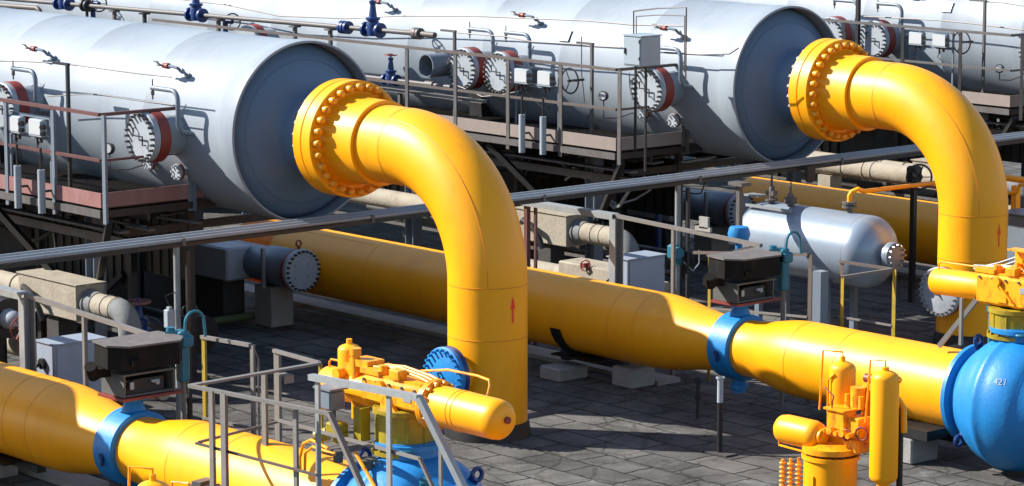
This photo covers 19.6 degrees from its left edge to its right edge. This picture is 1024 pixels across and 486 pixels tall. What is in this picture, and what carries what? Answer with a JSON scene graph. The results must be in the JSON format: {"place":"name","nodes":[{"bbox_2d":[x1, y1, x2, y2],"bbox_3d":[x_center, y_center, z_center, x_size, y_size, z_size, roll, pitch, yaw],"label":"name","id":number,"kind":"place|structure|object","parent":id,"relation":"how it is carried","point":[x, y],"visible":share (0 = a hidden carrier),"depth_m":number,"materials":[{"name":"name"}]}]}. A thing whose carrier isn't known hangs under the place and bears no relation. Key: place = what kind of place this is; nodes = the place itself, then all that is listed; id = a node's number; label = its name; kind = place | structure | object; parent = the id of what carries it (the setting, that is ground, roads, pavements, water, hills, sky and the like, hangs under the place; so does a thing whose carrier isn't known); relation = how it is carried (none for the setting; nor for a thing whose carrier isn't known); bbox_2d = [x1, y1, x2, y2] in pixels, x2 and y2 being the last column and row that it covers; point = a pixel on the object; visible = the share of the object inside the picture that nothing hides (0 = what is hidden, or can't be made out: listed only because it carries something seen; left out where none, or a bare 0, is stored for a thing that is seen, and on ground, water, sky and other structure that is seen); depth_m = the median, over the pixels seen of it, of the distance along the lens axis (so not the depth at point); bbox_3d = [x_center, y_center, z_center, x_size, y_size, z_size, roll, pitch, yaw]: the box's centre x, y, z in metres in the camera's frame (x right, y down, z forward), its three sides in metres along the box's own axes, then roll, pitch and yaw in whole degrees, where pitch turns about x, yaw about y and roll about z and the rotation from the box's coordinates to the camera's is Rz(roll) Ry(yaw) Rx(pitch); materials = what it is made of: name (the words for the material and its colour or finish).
{"place":"outdoors","nodes":[
{"label":"outdoors","id":0,"kind":"place"},
{"bbox_2d":[7,334,169,404],"bbox_3d":[-5.739,1.675,39.177,0.600,1.174,3.950,-8,12,-40],"label":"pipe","id":1,"kind":"object","parent":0,"point":[12,346],"visible":0.02,"depth_m":40.10,"materials":[{"name":"metal"}]},
{"bbox_2d":[0,119,1023,485],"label":"ground","id":2,"kind":"structure","parent":0,"point":[594,429],"depth_m":39.57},
{"bbox_2d":[0,465,17,478],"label":"concrete block","id":3,"kind":"structure","parent":2,"relation":"on","point":[8,471],"depth_m":35.63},
{"bbox_2d":[0,362,348,485],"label":"header pipe","id":4,"kind":"object","parent":3,"relation":"on","point":[50,422],"visible":0.83,"depth_m":33.40,"materials":[{"name":"metal"}]},
{"bbox_2d":[84,331,183,485],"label":"control valve","id":5,"kind":"object","parent":4,"relation":"attached to","point":[133,372],"visible":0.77,"depth_m":33.13,"materials":[{"name":"blue paint"}]},
{"bbox_2d":[0,296,18,363],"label":"side valve","id":6,"kind":"object","parent":2,"relation":"on","point":[9,322],"visible":0.5,"depth_m":39.71,"materials":[{"name":"white paint"}]},
{"bbox_2d":[18,467,108,485],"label":"kerb strip","id":7,"kind":"object","parent":2,"relation":"on","point":[59,478],"visible":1,"depth_m":35.40,"materials":[{"name":"concrete"}]},
{"bbox_2d":[0,268,141,337],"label":"lagged pipe","id":8,"kind":"object","parent":2,"relation":"on","point":[83,293],"visible":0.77,"depth_m":40.95,"materials":[{"name":"metal"}]},
{"bbox_2d":[36,332,106,392],"bbox_3d":[-5.420,1.935,36.763,1.072,1.409,1.045,-8,12,-40],"label":"white cabinet","id":9,"kind":"object","parent":2,"relation":"on","point":[60,357],"visible":0.28,"depth_m":36.77,"materials":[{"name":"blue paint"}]},
{"bbox_2d":[0,285,147,474],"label":"channel portal","id":10,"kind":"object","parent":2,"relation":"on","point":[27,330],"visible":0.54,"depth_m":36.47,"materials":[{"name":"metal"}]},
{"bbox_2d":[0,210,203,334],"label":"vessel pier","id":11,"kind":"structure","parent":2,"relation":"on","point":[161,287],"depth_m":45.88,"materials":[{"name":"concrete"}]},
{"bbox_2d":[0,7,368,224],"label":"separator vessel","id":12,"kind":"object","parent":11,"relation":"on","point":[228,130],"visible":0.73,"depth_m":40.65,"materials":[{"name":"paint"}]},
{"bbox_2d":[0,60,171,77],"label":"impulse tube","id":13,"kind":"object","parent":12,"relation":"attached to","point":[90,67],"visible":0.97,"depth_m":41.22,"materials":[{"name":"metal"}]},
{"bbox_2d":[0,98,215,337],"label":"access platform","id":14,"kind":"structure","parent":2,"relation":"on","point":[97,202],"depth_m":40.72,"materials":[{"name":"metal"}]},
{"bbox_2d":[14,144,27,207],"bbox_3d":[-6.805,-0.933,41.118,0.211,0.892,0.104,-8,12,-40],"label":"upright pipe sleeve","id":15,"kind":"object","parent":14,"relation":"attached to","point":[18,186],"visible":1,"depth_m":41.06,"materials":[{"name":"grey paint"}]},
{"bbox_2d":[7,111,51,183],"bbox_3d":[-6.731,-1.248,41.247,0.159,1.087,1.070,-8,12,-40],"label":"transmitter rack","id":16,"kind":"object","parent":14,"relation":"on","point":[16,127],"visible":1,"depth_m":41.20,"materials":[{"name":"grey paint"}]},
{"bbox_2d":[37,148,51,213],"bbox_3d":[-6.404,-0.859,40.661,0.211,0.901,0.104,-8,12,-40],"label":"upright pipe sleeve","id":17,"kind":"object","parent":14,"relation":"attached to","point":[41,191],"visible":1,"depth_m":40.60,"materials":[{"name":"grey paint"}]},
{"bbox_2d":[52,61,72,187],"bbox_3d":[-6.315,-1.660,41.693,0.050,1.762,0.380,-8,12,-40],"label":"slim post","id":18,"kind":"object","parent":14,"relation":"on","point":[68,114],"visible":0.82,"depth_m":41.55,"materials":[{"name":"metal"}]},
{"bbox_2d":[0,199,273,379],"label":"under frame","id":19,"kind":"object","parent":2,"relation":"on","point":[121,269],"visible":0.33,"depth_m":42.13,"materials":[{"name":"metal"}]},
{"bbox_2d":[21,204,73,241],"bbox_3d":[-6.846,-0.259,43.015,0.337,0.484,1.485,-8,12,-40],"label":"hanging cable","id":20,"kind":"object","parent":19,"relation":"hanging from","point":[41,237],"visible":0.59,"depth_m":42.86,"materials":[{"name":"rubber"}]},
{"bbox_2d":[127,297,151,331],"bbox_3d":[-5.222,1.327,41.502,0.380,1.140,0.380,-8,12,-40],"label":"gate valve","id":21,"kind":"object","parent":2,"relation":"on","point":[138,302],"visible":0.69,"depth_m":41.40,"materials":[{"name":"blue paint"}]},
{"bbox_2d":[144,315,165,331],"bbox_3d":[-7.015,1.010,44.785,0.360,0.707,6.348,-8,12,-40],"label":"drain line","id":22,"kind":"object","parent":2,"relation":"on","point":[154,324],"visible":0.17,"depth_m":42.50,"materials":[{"name":"metal"}]},
{"bbox_2d":[128,466,189,485],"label":"stem actuator","id":23,"kind":"object","parent":2,"relation":"on","point":[152,481],"visible":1,"depth_m":24.99,"materials":[{"name":"yellow paint"}]},
{"bbox_2d":[164,247,198,419],"bbox_3d":[-4.279,1.191,38.371,0.449,2.380,0.178,-3,9,-19],"label":"tray pole","id":24,"kind":"object","parent":2,"relation":"on","point":[172,317],"visible":0.79,"depth_m":38.28,"materials":[{"name":"metal"}]},
{"bbox_2d":[0,131,1023,268],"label":"cable tray","id":25,"kind":"object","parent":24,"relation":"on","point":[83,251],"visible":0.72,"depth_m":40.59,"materials":[{"name":"metal"}]},
{"bbox_2d":[805,165,814,182],"bbox_3d":[4.585,-1.056,45.625,0.170,0.265,0.055,-8,12,-40],"label":"round ended lug","id":26,"kind":"object","parent":25,"relation":"hanging from","point":[809,174],"visible":1,"depth_m":45.59,"materials":[{"name":"metal"}]},
{"bbox_2d":[165,309,206,419],"bbox_3d":[-3.695,1.924,33.778,0.480,2.355,0.243,-1,9,-8],"label":"teal unit","id":27,"kind":"object","parent":2,"relation":"on","point":[183,369],"visible":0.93,"depth_m":33.62,"materials":[{"name":"paint"}]},
{"bbox_2d":[200,335,255,434],"bbox_3d":[-3.216,2.080,33.817,0.090,2.037,1.010,-8,12,-40],"label":"railing frame","id":28,"kind":"object","parent":2,"relation":"on","point":[205,417],"visible":0.72,"depth_m":33.63,"materials":[{"name":"beige paint"}]},
{"bbox_2d":[213,311,254,324],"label":"green pipe","id":29,"kind":"object","parent":2,"relation":"on","point":[235,318],"visible":0.32,"depth_m":45.45,"materials":[{"name":"metal"}]},
{"bbox_2d":[255,350,259,435],"bbox_3d":[-2.905,2.111,33.586,0.028,2.007,0.256,3,9,16],"label":"bent rod","id":30,"kind":"object","parent":2,"relation":"on","point":[258,383],"visible":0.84,"depth_m":33.62,"materials":[{"name":"beige paint"}]},
{"bbox_2d":[255,283,292,327],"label":"drum block","id":31,"kind":"structure","parent":2,"relation":"on","point":[273,306],"depth_m":45.40,"materials":[{"name":"concrete"}]},
{"bbox_2d":[195,240,320,317],"bbox_3d":[-4.238,0.482,46.025,0.850,1.401,3.145,-8,12,-40],"label":"grey drum","id":32,"kind":"object","parent":31,"relation":"on","point":[298,269],"visible":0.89,"depth_m":45.29,"materials":[{"name":"paint"}]},
{"bbox_2d":[195,241,249,281],"bbox_3d":[-4.553,0.250,46.010,0.500,0.520,1.150,-8,12,-40],"label":"sheet housing","id":33,"kind":"object","parent":32,"relation":"on","point":[222,261],"visible":0.71,"depth_m":45.62,"materials":[{"name":"grey paint"}]},
{"bbox_2d":[188,349,467,485],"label":"step over stair","id":34,"kind":"object","parent":2,"relation":"on","point":[444,450],"visible":0.77,"depth_m":29.64,"materials":[{"name":"metal"}]},
{"bbox_2d":[299,338,515,485],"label":"ball valve","id":35,"kind":"object","parent":2,"relation":"on","point":[487,416],"visible":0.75,"depth_m":29.32,"materials":[{"name":"blue paint"}]},
{"bbox_2d":[301,79,530,443],"bbox_3d":[-1.075,0.169,38.547,1.587,4.344,3.434,-8,12,-40],"label":"elbow pipe","id":36,"kind":"object","parent":2,"relation":"on","point":[360,138],"visible":0.91,"depth_m":37.55,"materials":[{"name":"metal"}]},
{"bbox_2d":[152,18,702,260],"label":"access platform","id":37,"kind":"structure","parent":2,"relation":"on","point":[597,148],"depth_m":47.55,"materials":[{"name":"metal"}]},
{"bbox_2d":[2,0,436,44],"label":"gas pipe","id":38,"kind":"object","parent":37,"relation":"on","point":[417,33],"visible":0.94,"depth_m":53.80,"materials":[{"name":"metal"}]},
{"bbox_2d":[52,0,74,10],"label":"gate valve","id":39,"kind":"object","parent":38,"relation":"attached to","point":[59,4],"visible":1,"depth_m":58.36,"materials":[{"name":"blue paint"}]},
{"bbox_2d":[184,0,208,22],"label":"gate valve","id":40,"kind":"object","parent":38,"relation":"attached to","point":[195,11],"visible":1,"depth_m":54.95,"materials":[{"name":"blue paint"}]},
{"bbox_2d":[336,20,353,33],"bbox_3d":[-2.906,-3.757,51.682,0.230,0.230,0.210,-8,12,-40],"label":"pipe flange","id":41,"kind":"object","parent":38,"relation":"attached to","point":[341,26],"visible":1,"depth_m":51.61,"materials":[{"name":"blue paint"}]},
{"bbox_2d":[359,0,386,37],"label":"gate valve","id":42,"kind":"object","parent":38,"relation":"attached to","point":[371,26],"visible":1,"depth_m":50.99,"materials":[{"name":"blue paint"}]},
{"bbox_2d":[379,86,486,105],"bbox_3d":[-1.629,-2.303,49.876,0.120,0.494,3.600,-8,12,-40],"label":"pipe bench","id":43,"kind":"object","parent":37,"relation":"on","point":[400,92],"visible":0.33,"depth_m":49.52,"materials":[{"name":"beige paint"}]},
{"bbox_2d":[440,29,456,50],"bbox_3d":[-1.067,-2.833,49.949,0.050,1.518,0.380,-8,12,-40],"label":"slim post","id":44,"kind":"object","parent":37,"relation":"on","point":[454,39],"visible":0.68,"depth_m":49.73,"materials":[{"name":"metal"}]},
{"bbox_2d":[457,32,621,47],"bbox_3d":[0.405,-3.300,48.387,0.022,0.070,4.052,-8,12,-40],"label":"impulse tube","id":45,"kind":"object","parent":44,"relation":"attached to","point":[536,41],"visible":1,"depth_m":48.42,"materials":[{"name":"metal"}]},
{"bbox_2d":[519,96,529,152],"bbox_3d":[0.201,-1.902,47.352,0.211,0.909,0.104,-8,12,-40],"label":"upright pipe sleeve","id":46,"kind":"object","parent":37,"relation":"attached to","point":[522,132],"visible":1,"depth_m":47.29,"materials":[{"name":"grey paint"}]},
{"bbox_2d":[540,98,550,154],"bbox_3d":[0.533,-1.855,46.971,0.211,0.904,0.104,-8,12,-40],"label":"upright pipe sleeve","id":47,"kind":"object","parent":37,"relation":"attached to","point":[543,134],"visible":1,"depth_m":46.91,"materials":[{"name":"grey paint"}]},
{"bbox_2d":[514,65,584,124],"bbox_3d":[0.517,-2.239,47.331,1.229,1.156,0.591,3,10,21],"label":"transmitter rack","id":48,"kind":"object","parent":37,"relation":"on","point":[523,77],"visible":0.94,"depth_m":47.23,"materials":[{"name":"metal"}]},
{"bbox_2d":[576,41,594,134],"bbox_3d":[1.168,-2.441,47.398,0.050,1.536,0.380,-8,12,-40],"label":"slim post","id":49,"kind":"object","parent":37,"relation":"on","point":[591,86],"visible":0.82,"depth_m":47.26,"materials":[{"name":"metal"}]},
{"bbox_2d":[622,7,686,171],"bbox_3d":[2.216,-2.348,45.370,0.468,2.580,1.180,-8,12,-40],"label":"grey cabinet","id":50,"kind":"object","parent":37,"relation":"attached to","point":[641,49],"visible":1,"depth_m":45.43,"materials":[{"name":"metal"}]},
{"bbox_2d":[244,283,679,385],"bbox_3d":[-1.743,1.222,45.654,0.420,0.065,12.000,-8,12,-40],"label":"kerb strip","id":51,"kind":"object","parent":2,"relation":"on","point":[535,352],"visible":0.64,"depth_m":45.46,"materials":[{"name":"concrete"}]},
{"bbox_2d":[366,205,608,251],"bbox_3d":[-0.335,0.047,50.241,0.280,0.918,6.718,-8,12,-40],"label":"drain line","id":52,"kind":"object","parent":2,"relation":"on","point":[579,248],"visible":0.09,"depth_m":51.32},
{"bbox_2d":[348,188,639,263],"bbox_3d":[-0.861,-0.059,49.313,0.674,1.456,8.390,-8,12,-40],"label":"lagged pipe","id":53,"kind":"object","parent":2,"relation":"on","point":[557,232],"visible":0.53,"depth_m":47.35,"materials":[{"name":"paint"}]},
{"bbox_2d":[400,219,608,257],"bbox_3d":[0.111,0.053,50.881,0.360,0.707,6.348,-8,12,-40],"label":"drain line","id":54,"kind":"object","parent":2,"relation":"on","point":[433,224],"visible":0.02,"depth_m":50.35,"materials":[{"name":"metal"}]},
{"bbox_2d":[334,141,765,295],"bbox_3d":[-0.976,-1.022,52.335,3.245,2.420,13.500,-8,12,-40],"label":"under frame","id":55,"kind":"object","parent":2,"relation":"on","point":[660,201],"visible":0.1,"depth_m":48.18,"materials":[{"name":"metal"}]},
{"bbox_2d":[540,361,586,382],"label":"concrete block","id":56,"kind":"structure","parent":2,"relation":"on","point":[562,371],"depth_m":41.41,"materials":[{"name":"concrete"}]},
{"bbox_2d":[498,168,633,259],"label":"vessel pier","id":57,"kind":"structure","parent":2,"relation":"on","point":[628,225],"depth_m":51.71,"materials":[{"name":"concrete"}]},
{"bbox_2d":[0,0,835,168],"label":"separator vessel","id":58,"kind":"object","parent":57,"relation":"on","point":[741,102],"visible":0.56,"depth_m":48.11,"materials":[{"name":"paint"}]},
{"bbox_2d":[365,75,451,87],"bbox_3d":[-1.871,-2.751,50.398,0.120,0.120,2.600,-8,12,-40],"label":"gas pipe","id":59,"kind":"object","parent":58,"relation":"attached to","point":[431,83],"visible":0.56,"depth_m":49.95,"materials":[{"name":"metal"}]},
{"bbox_2d":[381,53,401,85],"bbox_3d":[-2.067,-2.958,50.594,0.230,0.548,0.352,-8,12,-40],"label":"gate valve","id":60,"kind":"object","parent":59,"relation":"attached to","point":[390,75],"visible":0.94,"depth_m":50.54,"materials":[{"name":"blue paint"}]},
{"bbox_2d":[185,0,683,26],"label":"impulse tube","id":61,"kind":"object","parent":58,"relation":"attached to","point":[444,16],"visible":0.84,"depth_m":50.28,"materials":[{"name":"metal"}]},
{"bbox_2d":[530,257,669,292],"bbox_3d":[1.125,0.671,45.571,0.600,1.174,3.950,-8,12,-40],"label":"lagged housing","id":62,"kind":"object","parent":2,"relation":"on","point":[590,268],"visible":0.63,"depth_m":45.38,"materials":[{"name":"paint"}]},
{"bbox_2d":[612,362,654,388],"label":"concrete block","id":63,"kind":"structure","parent":2,"relation":"on","point":[632,376],"depth_m":40.90,"materials":[{"name":"concrete"}]},
{"bbox_2d":[606,250,666,291],"bbox_3d":[1.882,0.963,42.651,1.072,1.502,1.045,-8,12,-40],"label":"white cabinet","id":64,"kind":"object","parent":2,"relation":"on","point":[644,269],"visible":0.39,"depth_m":42.73,"materials":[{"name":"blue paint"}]},
{"bbox_2d":[523,202,762,375],"bbox_3d":[1.761,0.639,42.008,0.165,2.342,4.897,-8,12,-40],"label":"channel portal","id":65,"kind":"object","parent":2,"relation":"on","point":[616,231],"visible":0.62,"depth_m":42.23,"materials":[{"name":"metal"}]},
{"bbox_2d":[655,214,661,247],"bbox_3d":[0.533,-0.484,51.463,0.220,1.588,5.904,-8,12,-40],"label":"drain line","id":66,"kind":"object","parent":2,"relation":"on","point":[658,230],"visible":0.06,"depth_m":49.25,"materials":[{"name":"blue paint"}]},
{"bbox_2d":[667,185,699,298],"bbox_3d":[2.573,0.282,44.157,0.526,2.380,0.261,-3,9,-19],"label":"tray pole","id":67,"kind":"object","parent":2,"relation":"on","point":[679,253],"visible":0.7,"depth_m":44.08,"materials":[{"name":"metal"}]},
{"bbox_2d":[694,376,700,418],"bbox_3d":[2.435,2.026,38.913,0.106,0.562,0.078,3,9,17],"label":"rusty stub","id":68,"kind":"object","parent":2,"relation":"on","point":[697,379],"visible":1,"depth_m":38.89,"materials":[{"name":"metal"}]},
{"bbox_2d":[694,224,727,261],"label":"drum block","id":69,"kind":"structure","parent":2,"relation":"on","point":[702,243],"depth_m":51.51,"materials":[{"name":"metal"}]},
{"bbox_2d":[634,187,754,248],"bbox_3d":[2.888,-0.475,52.121,0.850,1.401,3.145,-8,12,-40],"label":"grey drum","id":70,"kind":"object","parent":69,"relation":"on","point":[718,208],"visible":0.33,"depth_m":51.32,"materials":[{"name":"paint"}]},
{"bbox_2d":[627,189,685,221],"bbox_3d":[2.572,-0.707,52.105,0.500,0.520,1.150,-8,12,-40],"label":"sheet housing","id":71,"kind":"object","parent":70,"relation":"on","point":[648,215],"visible":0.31,"depth_m":51.90,"materials":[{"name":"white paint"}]},
{"bbox_2d":[702,376,736,457],"bbox_3d":[2.583,2.142,36.849,0.200,0.974,0.420,-8,12,-40],"label":"marker pole","id":72,"kind":"object","parent":2,"relation":"on","point":[718,451],"visible":1,"depth_m":36.83,"materials":[{"name":"metal"}]},
{"bbox_2d":[728,180,750,224],"bbox_3d":[3.333,0.323,43.637,0.200,2.462,0.280,-8,12,-40],"label":"standing post","id":73,"kind":"object","parent":2,"relation":"on","point":[739,185],"visible":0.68,"depth_m":43.47,"materials":[{"name":"metal"}]},
{"bbox_2d":[693,246,812,402],"bbox_3d":[3.398,0.967,40.915,0.646,2.033,2.560,-8,12,-40],"label":"railing frame","id":74,"kind":"object","parent":2,"relation":"on","point":[809,307],"visible":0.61,"depth_m":39.94,"materials":[{"name":"beige paint"}]},
{"bbox_2d":[728,225,749,248],"bbox_3d":[3.174,0.108,41.510,0.320,0.720,0.320,-8,12,-40],"label":"standing valve","id":75,"kind":"object","parent":74,"relation":"attached to","point":[739,231],"visible":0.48,"depth_m":41.36,"materials":[{"name":"blue paint"}]},
{"bbox_2d":[769,230,801,405],"bbox_3d":[3.654,1.006,39.618,0.480,2.359,0.243,-1,9,-8],"label":"teal unit","id":76,"kind":"object","parent":2,"relation":"on","point":[786,258],"visible":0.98,"depth_m":39.45,"materials":[{"name":"paint"}]},
{"bbox_2d":[682,232,926,278],"bbox_3d":[5.383,0.264,51.750,0.420,0.065,12.000,-8,12,-40],"label":"kerb strip","id":77,"kind":"object","parent":2,"relation":"on","point":[902,271],"depth_m":50.26,"materials":[{"name":"concrete"}]},
{"bbox_2d":[812,270,828,323],"bbox_3d":[4.411,1.065,42.494,0.160,1.349,0.160,-8,12,-40],"label":"standing post","id":78,"kind":"object","parent":2,"relation":"on","point":[820,297],"visible":0.64,"depth_m":42.39,"materials":[{"name":"metal"}]},
{"bbox_2d":[742,174,905,329],"bbox_3d":[4.692,0.198,44.890,1.096,2.320,3.056,-8,12,-40],"label":"silver tank","id":79,"kind":"object","parent":2,"relation":"on","point":[830,238],"visible":0.77,"depth_m":44.29,"materials":[{"name":"metal"}]},
{"bbox_2d":[847,181,935,201],"bbox_3d":[6.159,-0.848,45.087,2.770,0.225,0.140,-6,11,-35],"label":"yellow gas line","id":80,"kind":"object","parent":79,"relation":"attached to","point":[880,189],"visible":0.77,"depth_m":44.69,"materials":[{"name":"paint"}]},
{"bbox_2d":[1005,175,1023,208],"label":"yellow side line","id":81,"kind":"object","parent":80,"relation":"attached to","point":[1014,192],"visible":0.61,"depth_m":45.15,"materials":[{"name":"paint"}]},
{"bbox_2d":[735,177,938,265],"bbox_3d":[9.195,0.241,46.519,1.042,1.042,15.200,-8,12,-40],"label":"header pipe","id":82,"kind":"object","parent":2,"relation":"on","point":[893,212],"visible":0.27,"depth_m":49.45,"materials":[{"name":"metal"}]},
{"bbox_2d":[773,350,906,485],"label":"stem actuator","id":83,"kind":"object","parent":2,"relation":"on","point":[842,441],"visible":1,"depth_m":31.82,"materials":[{"name":"yellow paint"}]},
{"bbox_2d":[665,104,1023,201],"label":"under frame","id":84,"kind":"object","parent":2,"relation":"on","point":[1012,153],"visible":0.04,"depth_m":55.86,"materials":[{"name":"metal"}]},
{"bbox_2d":[838,260,895,336],"bbox_3d":[4.544,1.264,39.284,0.592,1.953,1.002,-8,12,-40],"label":"railing frame","id":85,"kind":"object","parent":2,"relation":"on","point":[841,317],"visible":0.57,"depth_m":39.03,"materials":[{"name":"beige paint"}]},
{"bbox_2d":[800,153,936,188],"bbox_3d":[5.712,-0.749,53.058,0.368,1.657,5.500,-8,12,-40],"label":"pipe","id":86,"kind":"object","parent":2,"relation":"on","point":[874,171],"visible":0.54,"depth_m":52.15,"materials":[{"name":"metal"}]},
{"bbox_2d":[840,128,908,197],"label":"vessel pier","id":87,"kind":"structure","parent":2,"relation":"on","point":[876,138],"depth_m":56.88,"materials":[{"name":"concrete"}]},
{"bbox_2d":[715,0,1023,94],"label":"separator vessel","id":88,"kind":"object","parent":87,"relation":"on","point":[885,42],"visible":0.3,"depth_m":54.82,"materials":[{"name":"paint"}]},
{"bbox_2d":[863,16,1023,30],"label":"impulse tube","id":89,"kind":"object","parent":88,"relation":"attached to","point":[944,20],"visible":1,"depth_m":54.16,"materials":[{"name":"metal"}]},
{"bbox_2d":[768,172,1010,204],"bbox_3d":[7.237,-0.904,56.977,0.360,0.707,6.348,-8,12,-40],"label":"drain line","id":90,"kind":"object","parent":2,"relation":"on","point":[927,193],"visible":0.09,"depth_m":56.46,"materials":[{"name":"metal"}]},
{"bbox_2d":[797,39,1008,348],"bbox_3d":[6.051,-0.788,44.643,1.587,4.344,3.434,-8,12,-40],"label":"elbow pipe","id":91,"kind":"object","parent":2,"relation":"on","point":[847,89],"visible":0.93,"depth_m":43.70,"materials":[{"name":"metal"}]},
{"bbox_2d":[786,18,1023,182],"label":"access platform","id":92,"kind":"structure","parent":2,"relation":"on","point":[1002,103],"depth_m":52.59,"materials":[{"name":"metal"}]},
{"bbox_2d":[855,0,860,44],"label":"slim post","id":93,"kind":"object","parent":92,"relation":"on","point":[858,18],"visible":0.44,"depth_m":55.28,"materials":[{"name":"metal"}]},
{"bbox_2d":[908,29,973,85],"bbox_3d":[7.662,-3.226,53.399,1.229,1.224,0.591,3,10,21],"label":"transmitter rack","id":94,"kind":"object","parent":92,"relation":"on","point":[918,39],"visible":0.99,"depth_m":53.26,"materials":[{"name":"metal"}]},
{"bbox_2d":[969,0,986,92],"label":"slim post","id":95,"kind":"object","parent":92,"relation":"on","point":[983,47],"visible":0.78,"depth_m":53.25,"materials":[{"name":"metal"}]},
{"bbox_2d":[813,151,1023,201],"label":"lagged pipe","id":96,"kind":"object","parent":2,"relation":"on","point":[925,162],"visible":0.1,"depth_m":53.86,"materials":[{"name":"metal"}]},
{"bbox_2d":[906,164,932,302],"bbox_3d":[6.421,-0.162,47.287,0.432,2.287,0.508,-1,9,-4],"label":"side valve","id":97,"kind":"object","parent":2,"relation":"on","point":[914,174],"visible":0.89,"depth_m":47.36,"materials":[{"name":"metal"}]},
{"bbox_2d":[903,437,937,464],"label":"concrete block","id":98,"kind":"structure","parent":2,"relation":"on","point":[915,451],"depth_m":36.36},
{"bbox_2d":[240,219,966,444],"bbox_3d":[0.748,1.045,41.811,1.229,1.171,14.960,-8,12,-40],"label":"header pipe","id":99,"kind":"object","parent":98,"relation":"on","point":[595,321],"visible":0.81,"depth_m":40.25,"materials":[{"name":"metal"}]},
{"bbox_2d":[703,248,781,392],"bbox_3d":[3.031,1.073,39.252,1.182,1.849,0.678,-8,12,-40],"label":"control valve","id":100,"kind":"object","parent":99,"relation":"attached to","point":[740,281],"visible":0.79,"depth_m":39.07,"materials":[{"name":"blue paint"}]},
{"bbox_2d":[928,247,1023,471],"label":"ball valve","id":101,"kind":"object","parent":2,"relation":"on","point":[982,401],"visible":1,"depth_m":35.44,"materials":[{"name":"blue paint"}]},
{"bbox_2d":[1007,208,1023,264],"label":"blue grey cabinet","id":102,"kind":"object","parent":2,"relation":"on","point":[1016,227],"visible":0.38,"depth_m":44.46,"materials":[{"name":"metal"}]},
{"bbox_3d":[-10.393,-2.967,59.784,0.180,3.952,0.180,-8,12,-40],"label":"yellow post","id":103,"kind":"object","parent":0,"visible":0},
{"bbox_2d":[0,3,42,11],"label":"bent pipe","id":104,"kind":"object","parent":103,"relation":"attached to","point":[24,7],"visible":0.44,"depth_m":58.45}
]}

